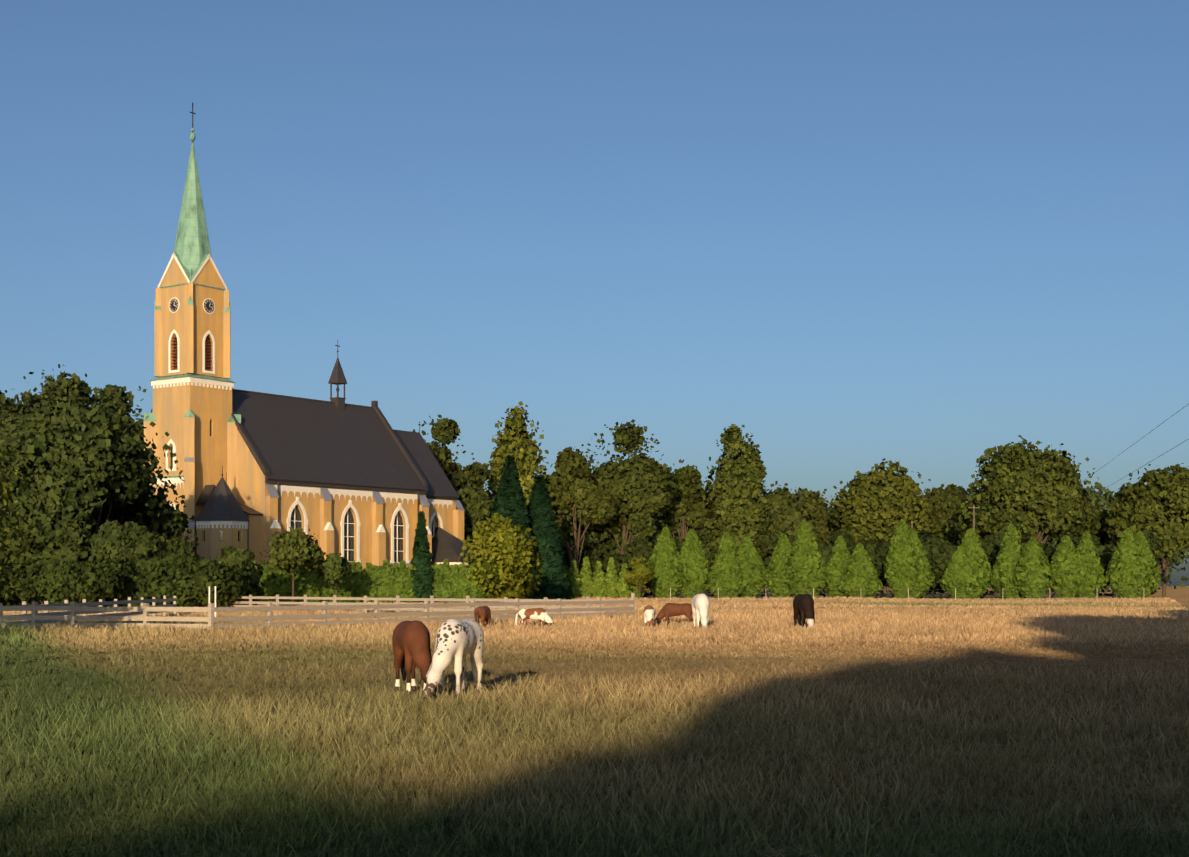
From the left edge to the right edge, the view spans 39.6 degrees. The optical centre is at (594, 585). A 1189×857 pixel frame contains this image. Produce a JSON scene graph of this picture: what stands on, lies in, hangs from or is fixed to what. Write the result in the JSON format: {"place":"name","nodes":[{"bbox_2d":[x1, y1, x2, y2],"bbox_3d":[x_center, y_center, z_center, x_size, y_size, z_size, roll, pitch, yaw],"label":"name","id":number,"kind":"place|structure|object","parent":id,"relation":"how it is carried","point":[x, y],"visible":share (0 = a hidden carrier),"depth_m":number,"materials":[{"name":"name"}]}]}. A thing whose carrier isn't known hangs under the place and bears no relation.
{"place":"outdoors","nodes":[
{"label":"outdoors","id":0,"kind":"place"},
{"bbox_2d":[0,596,1188,659],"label":"meadow grass","id":1,"kind":"structure","parent":0,"point":[849,627],"depth_m":59.52,"materials":[{"name":"beige plant"}]},
{"bbox_2d":[0,586,1188,856],"bbox_3d":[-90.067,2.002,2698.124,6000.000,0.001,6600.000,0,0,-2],"label":"ground","id":2,"kind":"structure","parent":0,"point":[1178,594],"depth_m":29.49,"materials":[{"name":"green plant"}]},
{"bbox_2d":[0,390,13,432],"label":"tree","id":3,"kind":"object","parent":2,"relation":"on","point":[4,403],"visible":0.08,"depth_m":220.92,"materials":[{"name":"green plant"}]},
{"bbox_2d":[0,563,20,604],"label":"shrub","id":4,"kind":"object","parent":2,"relation":"on","point":[6,588],"visible":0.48,"depth_m":125.75,"materials":[{"name":"green plant"}]},
{"bbox_2d":[0,424,35,603],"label":"tree","id":5,"kind":"object","parent":2,"relation":"on","point":[7,464],"depth_m":154.32,"materials":[{"name":"green plant"}]},
{"bbox_2d":[0,561,37,605],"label":"shrub","id":6,"kind":"object","parent":2,"relation":"on","point":[2,600],"visible":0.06,"depth_m":129.38,"materials":[{"name":"green plant"}]},
{"bbox_2d":[0,520,43,604],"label":"bush","id":7,"kind":"object","parent":2,"relation":"on","point":[26,537],"visible":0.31,"depth_m":141.59,"materials":[{"name":"green plant"}]},
{"bbox_2d":[0,451,45,600],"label":"tree","id":8,"kind":"object","parent":2,"relation":"on","point":[5,530],"visible":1,"depth_m":54.33,"materials":[{"name":"green plant"}]},
{"bbox_2d":[0,391,50,451],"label":"tree","id":9,"kind":"object","parent":2,"relation":"on","point":[14,418],"visible":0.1,"depth_m":211.73,"materials":[{"name":"green plant"}]},
{"bbox_2d":[0,556,50,605],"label":"shrub","id":10,"kind":"object","parent":2,"relation":"on","point":[20,561],"visible":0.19,"depth_m":126.81,"materials":[{"name":"green plant"}]},
{"bbox_2d":[14,556,79,604],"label":"shrub","id":11,"kind":"object","parent":2,"relation":"on","point":[49,573],"visible":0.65,"depth_m":122.04,"materials":[{"name":"green plant"}]},
{"bbox_2d":[23,526,96,602],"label":"bush","id":12,"kind":"object","parent":2,"relation":"on","point":[70,541],"visible":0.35,"depth_m":138.21,"materials":[{"name":"green plant"}]},
{"bbox_2d":[15,364,112,416],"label":"tree","id":13,"kind":"object","parent":2,"relation":"on","point":[74,385],"visible":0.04,"depth_m":227.98,"materials":[{"name":"green plant"}]},
{"bbox_2d":[45,563,123,606],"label":"shrub","id":14,"kind":"object","parent":2,"relation":"on","point":[90,583],"visible":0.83,"depth_m":121.75,"materials":[{"name":"green plant"}]},
{"bbox_2d":[0,596,175,622],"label":"paddock fence","id":15,"kind":"object","parent":2,"relation":"on","point":[116,602],"visible":0.58,"depth_m":82.80,"materials":[{"name":"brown wood"}]},
{"bbox_2d":[0,387,185,548],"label":"tree","id":16,"kind":"object","parent":2,"relation":"on","point":[83,467],"visible":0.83,"depth_m":143.41,"materials":[{"name":"green plant"}]},
{"bbox_2d":[82,553,136,606],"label":"shrub","id":17,"kind":"object","parent":2,"relation":"on","point":[104,564],"visible":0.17,"depth_m":126.47,"materials":[{"name":"green plant"}]},
{"bbox_2d":[90,384,152,428],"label":"tree","id":18,"kind":"object","parent":2,"relation":"on","point":[119,395],"visible":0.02,"depth_m":230.83,"materials":[{"name":"green plant"}]},
{"bbox_2d":[78,520,171,605],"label":"bush","id":19,"kind":"object","parent":2,"relation":"on","point":[115,538],"visible":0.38,"depth_m":136.76,"materials":[{"name":"green plant"}]},
{"bbox_2d":[115,556,144,605],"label":"shrub","id":20,"kind":"object","parent":2,"relation":"on","point":[137,564],"visible":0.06,"depth_m":129.03,"materials":[{"name":"green plant"}]},
{"bbox_2d":[128,415,143,451],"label":"tree","id":21,"kind":"object","parent":2,"relation":"on","point":[139,423],"depth_m":218.11,"materials":[{"name":"green plant"}]},
{"bbox_2d":[114,569,162,606],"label":"shrub","id":22,"kind":"object","parent":2,"relation":"on","point":[135,594],"visible":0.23,"depth_m":126.08,"materials":[{"name":"green plant"}]},
{"bbox_2d":[136,552,208,606],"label":"shrub","id":23,"kind":"object","parent":2,"relation":"on","point":[158,578],"visible":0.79,"depth_m":121.65,"materials":[{"name":"green plant"}]},
{"bbox_2d":[151,468,194,555],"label":"tree","id":24,"kind":"object","parent":2,"relation":"on","point":[160,476],"depth_m":158.89,"materials":[{"name":"green plant"}]},
{"bbox_2d":[154,502,199,557],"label":"tree","id":25,"kind":"object","parent":2,"relation":"on","point":[177,545],"visible":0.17,"depth_m":155.22,"materials":[{"name":"green plant"}]},
{"bbox_2d":[174,558,245,606],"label":"shrub","id":26,"kind":"object","parent":2,"relation":"on","point":[226,581],"visible":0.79,"depth_m":122.35,"materials":[{"name":"green plant"}]},
{"bbox_2d":[209,586,215,616],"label":"jump standards","id":27,"kind":"object","parent":2,"relation":"on","point":[215,597],"visible":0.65,"depth_m":96.89,"materials":[{"name":"white paint"}]},
{"bbox_2d":[205,564,267,605],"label":"shrub","id":28,"kind":"object","parent":2,"relation":"on","point":[251,585],"visible":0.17,"depth_m":128.41,"materials":[{"name":"green plant"}]},
{"bbox_2d":[216,546,263,578],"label":"bush","id":29,"kind":"object","parent":2,"relation":"on","point":[230,555],"visible":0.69,"depth_m":150.14,"materials":[{"name":"green plant"}]},
{"bbox_2d":[259,526,327,604],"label":"tree","id":30,"kind":"object","parent":2,"relation":"on","point":[291,552],"visible":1,"depth_m":155.83,"materials":[{"name":"green plant"}]},
{"bbox_2d":[143,102,472,568],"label":"church","id":31,"kind":"structure","parent":2,"relation":"on","point":[363,485],"depth_m":190.45,"materials":[{"name":"paint"}]},
{"bbox_2d":[0,593,634,629],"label":"paddock fence","id":32,"kind":"object","parent":2,"relation":"on","point":[210,609],"visible":0.69,"depth_m":66.61,"materials":[{"name":"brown wood"}]},
{"bbox_2d":[317,553,354,601],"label":"tree","id":33,"kind":"object","parent":2,"relation":"on","point":[334,567],"visible":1,"depth_m":157.84,"materials":[{"name":"green plant"}]},
{"bbox_2d":[251,557,488,602],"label":"hedge","id":34,"kind":"object","parent":2,"relation":"on","point":[385,580],"visible":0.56,"depth_m":168.68,"materials":[{"name":"green plant"}]},
{"bbox_2d":[193,595,634,615],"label":"paddock fence","id":35,"kind":"object","parent":2,"relation":"on","point":[398,599],"visible":0.44,"depth_m":107.94,"materials":[{"name":"brown wood"}]},
{"bbox_2d":[392,620,436,695],"bbox_3d":[-3.329,1.321,30.412,0.563,1.361,2.530,0,0,-16],"label":"horse","id":36,"kind":"object","parent":2,"relation":"on","point":[411,640],"visible":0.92,"depth_m":29.98,"materials":[{"name":"brown"}]},
{"bbox_2d":[408,511,438,602],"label":"conifer tree","id":37,"kind":"object","parent":2,"relation":"on","point":[421,559],"visible":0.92,"depth_m":170.45,"materials":[{"name":"green plant"}]},
{"bbox_2d":[412,415,474,496],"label":"tree","id":38,"kind":"object","parent":2,"relation":"on","point":[445,431],"visible":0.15,"depth_m":234.70,"materials":[{"name":"green plant"}]},
{"bbox_2d":[422,619,483,698],"bbox_3d":[-2.477,1.297,29.555,0.583,1.410,2.619,0,0,12],"label":"horse","id":39,"kind":"object","parent":2,"relation":"on","point":[457,641],"visible":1,"depth_m":29.10,"materials":[{"name":"white"}]},
{"bbox_2d":[456,484,472,495],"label":"tree","id":40,"kind":"object","parent":2,"relation":"on","point":[461,490],"depth_m":317.31,"materials":[{"name":"green plant"}]},
{"bbox_2d":[450,461,497,542],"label":"tree","id":41,"kind":"object","parent":2,"relation":"on","point":[476,502],"visible":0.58,"depth_m":226.37,"materials":[{"name":"green plant"}]},
{"bbox_2d":[474,606,491,624],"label":"horse","id":42,"kind":"object","parent":2,"relation":"on","point":[483,613],"visible":0.88,"depth_m":70.97,"materials":[{"name":"brown"}]},
{"bbox_2d":[457,512,542,601],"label":"tree","id":43,"kind":"object","parent":2,"relation":"on","point":[502,556],"visible":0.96,"depth_m":173.50,"materials":[{"name":"green plant"}]},
{"bbox_2d":[483,401,554,512],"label":"tree","id":44,"kind":"object","parent":2,"relation":"on","point":[516,442],"visible":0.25,"depth_m":240.02,"materials":[{"name":"green plant"}]},
{"bbox_2d":[490,455,547,598],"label":"conifer tree","id":45,"kind":"object","parent":2,"relation":"on","point":[509,500],"visible":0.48,"depth_m":212.16,"materials":[{"name":"green plant"}]},
{"bbox_2d":[515,608,554,626],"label":"horse","id":46,"kind":"object","parent":2,"relation":"on","point":[538,614],"visible":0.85,"depth_m":71.45,"materials":[{"name":"white"}]},
{"bbox_2d":[526,475,574,599],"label":"conifer tree","id":47,"kind":"object","parent":2,"relation":"on","point":[544,527],"visible":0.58,"depth_m":215.82,"materials":[{"name":"green plant"}]},
{"bbox_2d":[562,539,592,579],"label":"tree","id":48,"kind":"object","parent":2,"relation":"on","point":[567,560],"visible":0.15,"depth_m":250.01,"materials":[{"name":"green plant"}]},
{"bbox_2d":[555,506,602,549],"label":"tree","id":49,"kind":"object","parent":2,"relation":"on","point":[588,536],"visible":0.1,"depth_m":314.27,"materials":[{"name":"green plant"}]},
{"bbox_2d":[545,444,617,574],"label":"tree","id":50,"kind":"object","parent":2,"relation":"on","point":[573,486],"visible":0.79,"depth_m":244.23,"materials":[{"name":"green plant"}]},
{"bbox_2d":[581,539,617,597],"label":"tree","id":51,"kind":"object","parent":2,"relation":"on","point":[604,567],"visible":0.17,"depth_m":253.93,"materials":[{"name":"green plant"}]},
{"bbox_2d":[568,557,644,598],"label":"thuja","id":52,"kind":"object","parent":2,"relation":"on","point":[609,584],"visible":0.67,"depth_m":231.33,"materials":[{"name":"green plant"}]},
{"bbox_2d":[590,530,640,597],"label":"tree","id":53,"kind":"object","parent":2,"relation":"on","point":[613,554],"visible":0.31,"depth_m":252.61,"materials":[{"name":"green plant"}]},
{"bbox_2d":[581,419,679,575],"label":"tree","id":54,"kind":"object","parent":2,"relation":"on","point":[643,488],"visible":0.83,"depth_m":249.46,"materials":[{"name":"green plant"}]},
{"bbox_2d":[616,538,655,597],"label":"tree","id":55,"kind":"object","parent":2,"relation":"on","point":[646,551],"visible":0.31,"depth_m":247.43,"materials":[{"name":"green plant"}]},
{"bbox_2d":[623,556,654,597],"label":"tree","id":56,"kind":"object","parent":2,"relation":"on","point":[640,575],"visible":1,"depth_m":227.41,"materials":[{"name":"green plant"}]},
{"bbox_2d":[605,503,679,544],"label":"tree","id":57,"kind":"object","parent":2,"relation":"on","point":[653,539],"visible":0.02,"depth_m":320.06,"materials":[{"name":"green plant"}]},
{"bbox_2d":[643,605,654,626],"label":"horse","id":58,"kind":"object","parent":2,"relation":"on","point":[649,614],"visible":0.92,"depth_m":71.17,"materials":[{"name":"white"}]},
{"bbox_2d":[656,516,682,540],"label":"tree","id":59,"kind":"object","parent":2,"relation":"on","point":[677,536],"visible":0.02,"depth_m":333.60,"materials":[{"name":"green plant"}]},
{"bbox_2d":[654,603,692,622],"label":"horse","id":60,"kind":"object","parent":2,"relation":"on","point":[668,610],"visible":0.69,"depth_m":75.50,"materials":[{"name":"brown"}]},
{"bbox_2d":[652,537,706,597],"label":"tree","id":61,"kind":"object","parent":2,"relation":"on","point":[679,545],"visible":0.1,"depth_m":248.56,"materials":[{"name":"green plant"}]},
{"bbox_2d":[648,459,712,597],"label":"tree","id":62,"kind":"object","parent":2,"relation":"on","point":[687,502],"visible":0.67,"depth_m":261.30,"materials":[{"name":"green plant"}]},
{"bbox_2d":[683,529,715,592],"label":"tree","id":63,"kind":"object","parent":2,"relation":"on","point":[706,549],"visible":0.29,"depth_m":251.24,"materials":[{"name":"green plant"}]},
{"bbox_2d":[692,594,709,628],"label":"horse","id":64,"kind":"object","parent":2,"relation":"on","point":[700,605],"visible":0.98,"depth_m":69.84},
{"bbox_2d":[699,424,769,562],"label":"tree","id":65,"kind":"object","parent":2,"relation":"on","point":[737,510],"visible":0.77,"depth_m":250.31,"materials":[{"name":"green plant"}]},
{"bbox_2d":[755,534,770,597],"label":"tree","id":66,"kind":"object","parent":2,"relation":"on","point":[765,561],"visible":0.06,"depth_m":252.01,"materials":[{"name":"green plant"}]},
{"bbox_2d":[759,533,793,595],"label":"tree","id":67,"kind":"object","parent":2,"relation":"on","point":[771,543],"visible":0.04,"depth_m":248.29,"materials":[{"name":"green plant"}]},
{"bbox_2d":[763,481,823,545],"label":"tree","id":68,"kind":"object","parent":2,"relation":"on","point":[783,512],"visible":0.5,"depth_m":296.71,"materials":[{"name":"green plant"}]},
{"bbox_2d":[795,487,808,501],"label":"tree","id":69,"kind":"object","parent":2,"relation":"on","point":[800,493],"depth_m":496.97,"materials":[{"name":"green plant"}]},
{"bbox_2d":[793,594,814,628],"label":"horse","id":70,"kind":"object","parent":2,"relation":"on","point":[803,606],"visible":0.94,"depth_m":68.90},
{"bbox_2d":[792,542,831,595],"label":"tree","id":71,"kind":"object","parent":2,"relation":"on","point":[825,550],"visible":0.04,"depth_m":247.67,"materials":[{"name":"green plant"}]},
{"bbox_2d":[670,588,955,600],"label":"wire fence","id":72,"kind":"object","parent":2,"relation":"on","point":[813,596],"visible":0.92,"depth_m":193.49,"materials":[{"name":"brown wood"}]},
{"bbox_2d":[796,489,840,595],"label":"tree","id":73,"kind":"object","parent":2,"relation":"on","point":[821,514],"visible":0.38,"depth_m":318.08,"materials":[{"name":"green plant"}]},
{"bbox_2d":[823,529,869,595],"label":"tree","id":74,"kind":"object","parent":2,"relation":"on","point":[833,537],"visible":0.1,"depth_m":254.47,"materials":[{"name":"green plant"}]},
{"bbox_2d":[850,538,889,595],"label":"tree","id":75,"kind":"object","parent":2,"relation":"on","point":[873,545],"visible":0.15,"depth_m":256.60,"materials":[{"name":"green plant"}]},
{"bbox_2d":[869,539,895,597],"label":"tree","id":76,"kind":"object","parent":2,"relation":"on","point":[878,558],"visible":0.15,"depth_m":252.76,"materials":[{"name":"green plant"}]},
{"bbox_2d":[823,458,946,595],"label":"tree","id":77,"kind":"object","parent":2,"relation":"on","point":[876,505],"visible":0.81,"depth_m":295.67,"materials":[{"name":"green plant"}]},
{"bbox_2d":[646,519,1161,598],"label":"row of trees","id":78,"kind":"object","parent":2,"relation":"on","point":[1017,571],"visible":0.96,"depth_m":235.42,"materials":[{"name":"green plant"}]},
{"bbox_2d":[915,528,951,598],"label":"tree","id":79,"kind":"object","parent":2,"relation":"on","point":[938,550],"visible":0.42,"depth_m":246.56,"materials":[{"name":"green plant"}]},
{"bbox_2d":[926,541,957,597],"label":"tree","id":80,"kind":"object","parent":2,"relation":"on","point":[954,548],"visible":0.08,"depth_m":250.21,"materials":[{"name":"green plant"}]},
{"bbox_2d":[919,484,966,595],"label":"tree","id":81,"kind":"object","parent":2,"relation":"on","point":[945,497],"visible":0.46,"depth_m":308.97,"materials":[{"name":"green plant"}]},
{"bbox_2d":[968,505,979,529],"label":"pole","id":82,"kind":"object","parent":2,"relation":"on","point":[973,507],"visible":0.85,"depth_m":263.77,"materials":[{"name":"brown wood"}]},
{"bbox_2d":[957,536,999,597],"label":"tree","id":83,"kind":"object","parent":2,"relation":"on","point":[987,545],"visible":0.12,"depth_m":254.35,"materials":[{"name":"green plant"}]},
{"bbox_2d":[985,531,1023,595],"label":"tree","id":84,"kind":"object","parent":2,"relation":"on","point":[999,535],"visible":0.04,"depth_m":255.72,"materials":[{"name":"green plant"}]},
{"bbox_2d":[949,435,1106,547],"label":"tree","id":85,"kind":"object","parent":2,"relation":"on","point":[1021,486],"visible":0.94,"depth_m":280.37,"materials":[{"name":"green plant"}]},
{"bbox_2d":[1021,541,1053,597],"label":"tree","id":86,"kind":"object","parent":2,"relation":"on","point":[1045,550],"visible":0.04,"depth_m":252.16,"materials":[{"name":"green plant"}]},
{"bbox_2d":[1028,518,1054,546],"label":"tree","id":87,"kind":"object","parent":2,"relation":"on","point":[1052,544],"visible":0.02,"depth_m":453.74,"materials":[{"name":"green plant"}]},
{"bbox_2d":[1037,532,1077,597],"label":"tree","id":88,"kind":"object","parent":2,"relation":"on","point":[1052,550],"visible":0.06,"depth_m":249.56,"materials":[{"name":"green plant"}]},
{"bbox_2d":[1075,533,1112,597],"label":"tree","id":89,"kind":"object","parent":2,"relation":"on","point":[1105,559],"visible":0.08,"depth_m":250.74,"materials":[{"name":"green plant"}]},
{"bbox_2d":[1083,482,1116,590],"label":"tree","id":90,"kind":"object","parent":2,"relation":"on","point":[1106,492],"visible":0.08,"depth_m":461.82,"materials":[{"name":"green plant"}]},
{"bbox_2d":[1099,541,1116,597],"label":"tree","id":91,"kind":"object","parent":2,"relation":"on","point":[1110,544],"visible":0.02,"depth_m":257.28,"materials":[{"name":"green plant"}]},
{"bbox_2d":[1088,485,1161,586],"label":"tree","id":92,"kind":"object","parent":2,"relation":"on","point":[1102,535],"visible":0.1,"depth_m":303.63,"materials":[{"name":"green plant"}]},
{"bbox_2d":[1115,529,1172,595],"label":"tree","id":93,"kind":"object","parent":2,"relation":"on","point":[1151,537],"visible":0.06,"depth_m":256.16,"materials":[{"name":"green plant"}]},
{"bbox_2d":[1104,463,1188,596],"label":"tree","id":94,"kind":"object","parent":2,"relation":"on","point":[1157,504],"visible":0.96,"depth_m":289.88,"materials":[{"name":"green plant"}]},
{"bbox_2d":[1154,524,1188,591],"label":"tree","id":95,"kind":"object","parent":2,"relation":"on","point":[1179,557],"visible":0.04,"depth_m":464.27,"materials":[{"name":"green plant"}]},
{"bbox_2d":[0,0,1188,585],"label":"sky","id":96,"kind":"structure","parent":0,"point":[927,236],"materials":[{"name":"blue"}]},
{"bbox_2d":[1032,404,1187,528],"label":"power lines","id":97,"kind":"object","parent":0,"point":[1119,454],"visible":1,"depth_m":98.14,"materials":[{"name":"grey metal"}]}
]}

